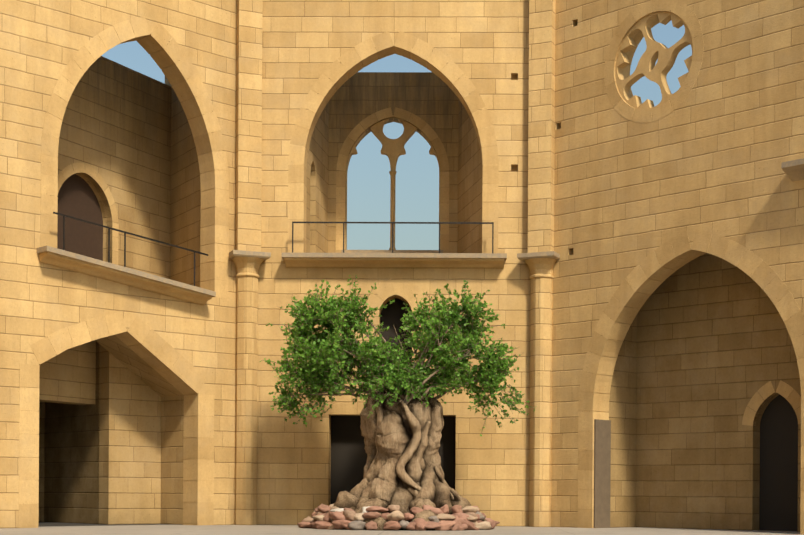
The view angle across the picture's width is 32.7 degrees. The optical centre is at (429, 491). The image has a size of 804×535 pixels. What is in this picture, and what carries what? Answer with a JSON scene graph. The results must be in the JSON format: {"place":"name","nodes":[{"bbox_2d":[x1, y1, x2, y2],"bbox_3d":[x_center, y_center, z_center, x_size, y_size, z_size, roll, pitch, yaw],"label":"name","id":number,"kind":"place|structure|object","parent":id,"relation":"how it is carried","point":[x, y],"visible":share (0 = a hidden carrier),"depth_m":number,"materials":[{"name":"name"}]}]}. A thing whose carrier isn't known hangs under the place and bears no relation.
{"place":"outdoors","nodes":[
{"label":"outdoors","id":0,"kind":"place"},
{"bbox_2d":[38,401,44,521],"bbox_3d":[-11.646,-1.454,35.097,0.500,5.500,4.873,0,0,46],"label":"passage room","id":1,"kind":"object","parent":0,"point":[41,453],"depth_m":36.14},
{"bbox_2d":[38,522,177,526],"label":"passage floor","id":2,"kind":"structure","parent":0,"point":[43,524],"depth_m":33.84,"materials":[{"name":"beige stone"}]},
{"bbox_2d":[102,20,691,249],"label":"sky","id":3,"kind":"structure","parent":0,"point":[417,175],"materials":[{"name":"blue"}]},
{"bbox_2d":[0,525,803,534],"bbox_3d":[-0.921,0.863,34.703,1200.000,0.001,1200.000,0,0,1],"label":"ground","id":4,"kind":"structure","parent":0,"point":[205,530],"depth_m":29.76,"materials":[{"name":"beige stone"}]},
{"bbox_2d":[44,342,99,523],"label":"recess wall","id":5,"kind":"structure","parent":4,"relation":"on","point":[71,463],"depth_m":35.16,"materials":[{"name":"stone"}]},
{"bbox_2d":[0,0,236,527],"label":"wall","id":6,"kind":"structure","parent":4,"relation":"on","point":[43,43],"depth_m":31.27,"materials":[{"name":"stone"}]},
{"bbox_2d":[19,311,213,527],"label":"arch stones","id":7,"kind":"object","parent":6,"relation":"attached to","point":[198,453],"visible":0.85,"depth_m":32.85,"materials":[{"name":"beige stone"}]},
{"bbox_2d":[39,252,211,304],"bbox_3d":[-7.032,-4.965,32.170,4.424,0.716,0.400,0,0,-44],"label":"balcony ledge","id":8,"kind":"object","parent":6,"relation":"attached to","point":[83,267],"visible":1,"depth_m":32.02,"materials":[{"name":"stone"}]},
{"bbox_2d":[37,246,215,296],"bbox_3d":[-7.010,-5.115,32.149,4.544,0.660,0.460,0,0,-44],"label":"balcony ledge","id":9,"kind":"object","parent":8,"relation":"attached to","point":[43,249],"visible":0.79,"depth_m":31.78,"materials":[{"name":"stone"}]},
{"bbox_2d":[53,212,207,285],"bbox_3d":[-6.901,-5.597,32.071,4.169,1.282,0.045,0,0,-44],"label":"railing","id":10,"kind":"object","parent":9,"relation":"on","point":[109,228],"visible":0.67,"depth_m":31.80,"materials":[{"name":"grey metal"}]},
{"bbox_2d":[40,17,228,298],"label":"arch stones","id":11,"kind":"object","parent":6,"relation":"attached to","point":[158,38],"visible":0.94,"depth_m":33.57,"materials":[{"name":"beige stone"}]},
{"bbox_2d":[95,335,183,524],"bbox_3d":[-8.018,-1.432,33.092,1.035,5.500,6.076,0,0,46],"label":"arch reveal","id":12,"kind":"object","parent":4,"relation":"on","point":[172,426],"visible":0.22,"depth_m":34.44,"materials":[{"name":"beige stone"}]},
{"bbox_2d":[39,56,170,404],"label":"gallery wall","id":13,"kind":"structure","parent":12,"relation":"on","point":[115,132],"depth_m":35.17,"materials":[{"name":"stone"}]},
{"bbox_2d":[57,174,102,260],"bbox_3d":[-8.721,-6.658,34.317,0.050,2.874,1.745,0,0,26],"label":"door","id":14,"kind":"structure","parent":13,"relation":"attached to","point":[77,197],"depth_m":34.24,"materials":[{"name":"brown wood"}]},
{"bbox_2d":[58,163,118,264],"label":"gallery window stones","id":15,"kind":"object","parent":13,"relation":"attached to","point":[78,168],"visible":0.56,"depth_m":34.66,"materials":[{"name":"beige stone"}]},
{"bbox_2d":[165,76,200,286],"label":"gallery wall","id":16,"kind":"structure","parent":12,"relation":"on","point":[185,199],"depth_m":36.23,"materials":[{"name":"stone"}]},
{"bbox_2d":[98,345,183,524],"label":"wall","id":17,"kind":"structure","parent":4,"relation":"on","point":[129,443],"depth_m":34.26,"materials":[{"name":"stone"}]},
{"bbox_2d":[235,277,257,524],"bbox_3d":[-4.666,-2.021,34.713,0.520,6.721,0.790,0,0,-22],"label":"pilaster shaft","id":18,"kind":"object","parent":4,"relation":"on","point":[246,403],"visible":0.88,"depth_m":34.37,"materials":[{"name":"beige stone"}]},
{"bbox_2d":[232,257,263,277],"bbox_3d":[-4.606,-5.611,34.619,0.759,0.460,0.992,0,0,-22],"label":"pilaster capital","id":19,"kind":"object","parent":18,"relation":"on","point":[247,266],"visible":0.81,"depth_m":34.33,"materials":[{"name":"beige stone"}]},
{"bbox_2d":[229,250,270,260],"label":"capital slab","id":20,"kind":"structure","parent":19,"relation":"on","point":[265,256],"depth_m":34.14,"materials":[{"name":"beige stone"}]},
{"bbox_2d":[235,0,262,251],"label":"pilaster","id":21,"kind":"object","parent":18,"relation":"on","point":[249,17],"visible":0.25,"depth_m":34.38,"materials":[{"name":"stone"}]},
{"bbox_2d":[330,416,455,503],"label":"niche door","id":22,"kind":"structure","parent":4,"relation":"on","point":[349,456],"depth_m":35.34,"materials":[{"name":"black"}]},
{"bbox_2d":[256,0,530,526],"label":"wall","id":23,"kind":"structure","parent":4,"relation":"on","point":[483,45],"depth_m":34.70,"materials":[{"name":"stone"}]},
{"bbox_2d":[288,31,497,252],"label":"arch stones","id":24,"kind":"object","parent":23,"relation":"on","point":[450,73],"visible":0.92,"depth_m":34.72,"materials":[{"name":"beige stone"}]},
{"bbox_2d":[328,72,457,252],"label":"back wall","id":25,"kind":"structure","parent":23,"relation":"attached to","point":[430,99],"depth_m":38.01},
{"bbox_2d":[306,102,328,252],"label":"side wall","id":26,"kind":"structure","parent":25,"relation":"attached to","point":[317,191],"depth_m":36.79,"materials":[{"name":"stone"}]},
{"bbox_2d":[341,250,442,252],"bbox_3d":[-1.022,-6.616,38.196,2.812,0.140,0.500,0,0,1],"label":"window sill","id":27,"kind":"structure","parent":25,"relation":"attached to","point":[390,251],"depth_m":37.95,"materials":[{"name":"beige stone"}]},
{"bbox_2d":[389,171,396,249],"bbox_3d":[-1.016,-7.790,38.105,0.200,2.209,0.200,0,0,1],"label":"mullion window","id":28,"kind":"structure","parent":27,"relation":"on","point":[392,175],"depth_m":38.06,"materials":[{"name":"beige stone"}]},
{"bbox_2d":[336,107,448,249],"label":"window stones","id":29,"kind":"object","parent":25,"relation":"attached to","point":[368,122],"depth_m":38.00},
{"bbox_2d":[345,118,439,249],"bbox_3d":[-1.009,-8.515,38.225,2.636,3.779,0.240,0,0,1],"label":"tracery window","id":30,"kind":"structure","parent":29,"relation":"in","point":[393,150],"depth_m":38.11,"materials":[{"name":"beige stone"}]},
{"bbox_2d":[457,98,481,252],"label":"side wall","id":31,"kind":"structure","parent":25,"relation":"attached to","point":[469,189],"depth_m":36.74,"materials":[{"name":"stone"}]},
{"bbox_2d":[284,258,503,267],"bbox_3d":[-0.874,-5.750,34.503,5.507,0.185,0.400,0,0,1],"label":"balcony ledge","id":32,"kind":"object","parent":23,"relation":"attached to","point":[394,262],"visible":1,"depth_m":34.50,"materials":[{"name":"beige stone"}]},
{"bbox_2d":[282,253,506,260],"bbox_3d":[-0.873,-5.900,34.473,5.627,0.115,0.460,0,0,1],"label":"balcony ledge","id":33,"kind":"object","parent":32,"relation":"on","point":[394,255],"visible":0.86,"depth_m":34.24,"materials":[{"name":"beige stone"}]},
{"bbox_2d":[292,222,493,252],"bbox_3d":[-0.915,-6.348,34.344,5.045,0.801,0.036,0,0,1],"label":"railing","id":34,"kind":"object","parent":33,"relation":"on","point":[439,223],"visible":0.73,"depth_m":34.33,"materials":[{"name":"grey metal"}]},
{"bbox_2d":[363,279,424,313],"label":"lancet stones","id":35,"kind":"object","parent":23,"relation":"attached to","point":[406,290],"visible":0.75,"depth_m":34.70,"materials":[{"name":"beige stone"}]},
{"bbox_2d":[380,298,411,358],"bbox_3d":[-0.830,-4.071,36.325,1.440,2.427,2.000,0,0,1],"label":"window opening","id":36,"kind":"object","parent":23,"relation":"attached to","point":[393,313],"visible":0.07,"depth_m":35.33,"materials":[{"name":"black"}]},
{"bbox_2d":[511,166,516,170],"bbox_3d":[2.162,-8.184,35.077,0.170,0.170,0.390,0,0,1],"label":"putlog plug","id":37,"kind":"object","parent":23,"relation":"on","point":[513,168],"visible":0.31,"depth_m":34.88,"materials":[{"name":"wood"}]},
{"bbox_2d":[260,274,536,530],"bbox_3d":[-0.839,-1.994,32.319,6.109,6.323,4.019,0,0,25],"label":"olive","id":38,"kind":"object","parent":4,"relation":"on","point":[447,357],"depth_m":31.74,"materials":[{"name":"green plant"}]},
{"bbox_2d":[297,504,499,530],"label":"tree base rocks","id":39,"kind":"object","parent":4,"relation":"on","point":[466,518],"visible":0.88,"depth_m":30.75,"materials":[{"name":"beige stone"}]},
{"bbox_2d":[529,278,551,526],"bbox_3d":[2.859,-1.974,34.611,0.520,6.721,0.790,0,0,23],"label":"pilaster shaft","id":40,"kind":"object","parent":4,"relation":"on","point":[541,400],"visible":0.88,"depth_m":34.27,"materials":[{"name":"beige stone"}]},
{"bbox_2d":[525,258,555,278],"bbox_3d":[2.842,-5.564,34.518,0.759,0.460,0.992,0,0,23],"label":"pilaster capital","id":41,"kind":"object","parent":40,"relation":"on","point":[540,267],"visible":0.83,"depth_m":34.23,"materials":[{"name":"beige stone"}]},
{"bbox_2d":[517,251,559,261],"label":"capital top slab","id":42,"kind":"structure","parent":41,"relation":"on","point":[523,257],"depth_m":34.05,"materials":[{"name":"beige stone"}]},
{"bbox_2d":[528,0,554,252],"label":"pilaster","id":43,"kind":"object","parent":40,"relation":"on","point":[541,132],"visible":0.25,"depth_m":34.28,"materials":[{"name":"stone"}]},
{"bbox_2d":[609,315,636,527],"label":"wall","id":44,"kind":"structure","parent":4,"relation":"on","point":[623,406],"depth_m":34.38,"materials":[{"name":"stone"}]},
{"bbox_2d":[594,419,610,527],"bbox_3d":[4.256,-0.434,33.726,0.600,2.660,0.045,0,0,-44],"label":"door leaf","id":45,"kind":"object","parent":44,"relation":"attached to","point":[602,462],"visible":1,"depth_m":33.69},
{"bbox_2d":[551,0,803,527],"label":"wall","id":46,"kind":"structure","parent":4,"relation":"on","point":[718,145],"depth_m":32.08,"materials":[{"name":"stone"}]},
{"bbox_2d":[604,0,703,122],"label":"rose ring stones","id":47,"kind":"object","parent":46,"relation":"attached to","point":[682,11],"visible":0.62,"depth_m":32.39,"materials":[{"name":"beige stone"}]},
{"bbox_2d":[615,11,692,109],"bbox_3d":[5.365,-10.137,32.378,2.380,2.379,0.220,0,0,46],"label":"window tracery","id":48,"kind":"object","parent":47,"relation":"in","point":[649,69],"visible":0.85,"depth_m":32.40,"materials":[{"name":"beige stone"}]},
{"bbox_2d":[578,230,803,533],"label":"arch stones","id":49,"kind":"object","parent":46,"relation":"attached to","point":[644,287],"visible":0.81,"depth_m":32.73,"materials":[{"name":"beige stone"}]},
{"bbox_2d":[781,158,803,181],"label":"ledge","id":50,"kind":"object","parent":46,"relation":"attached to","point":[793,170],"visible":1,"depth_m":29.21,"materials":[{"name":"stone"}]},
{"bbox_2d":[636,253,800,531],"bbox_3d":[7.909,-2.511,32.353,0.500,7.858,8.691,0,0,-44],"label":"recess","id":51,"kind":"object","parent":4,"relation":"on","point":[715,351],"visible":0.58,"depth_m":33.25,"materials":[{"name":"stone"}]},
{"bbox_2d":[742,380,801,425],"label":"ogee door stones","id":52,"kind":"object","parent":51,"relation":"attached to","point":[767,390],"visible":0.94,"depth_m":32.00,"materials":[{"name":"beige stone"}]},
{"bbox_2d":[759,395,797,530],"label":"doorway","id":53,"kind":"structure","parent":4,"relation":"on","point":[778,502],"depth_m":32.12,"materials":[{"name":"black"}]}
]}

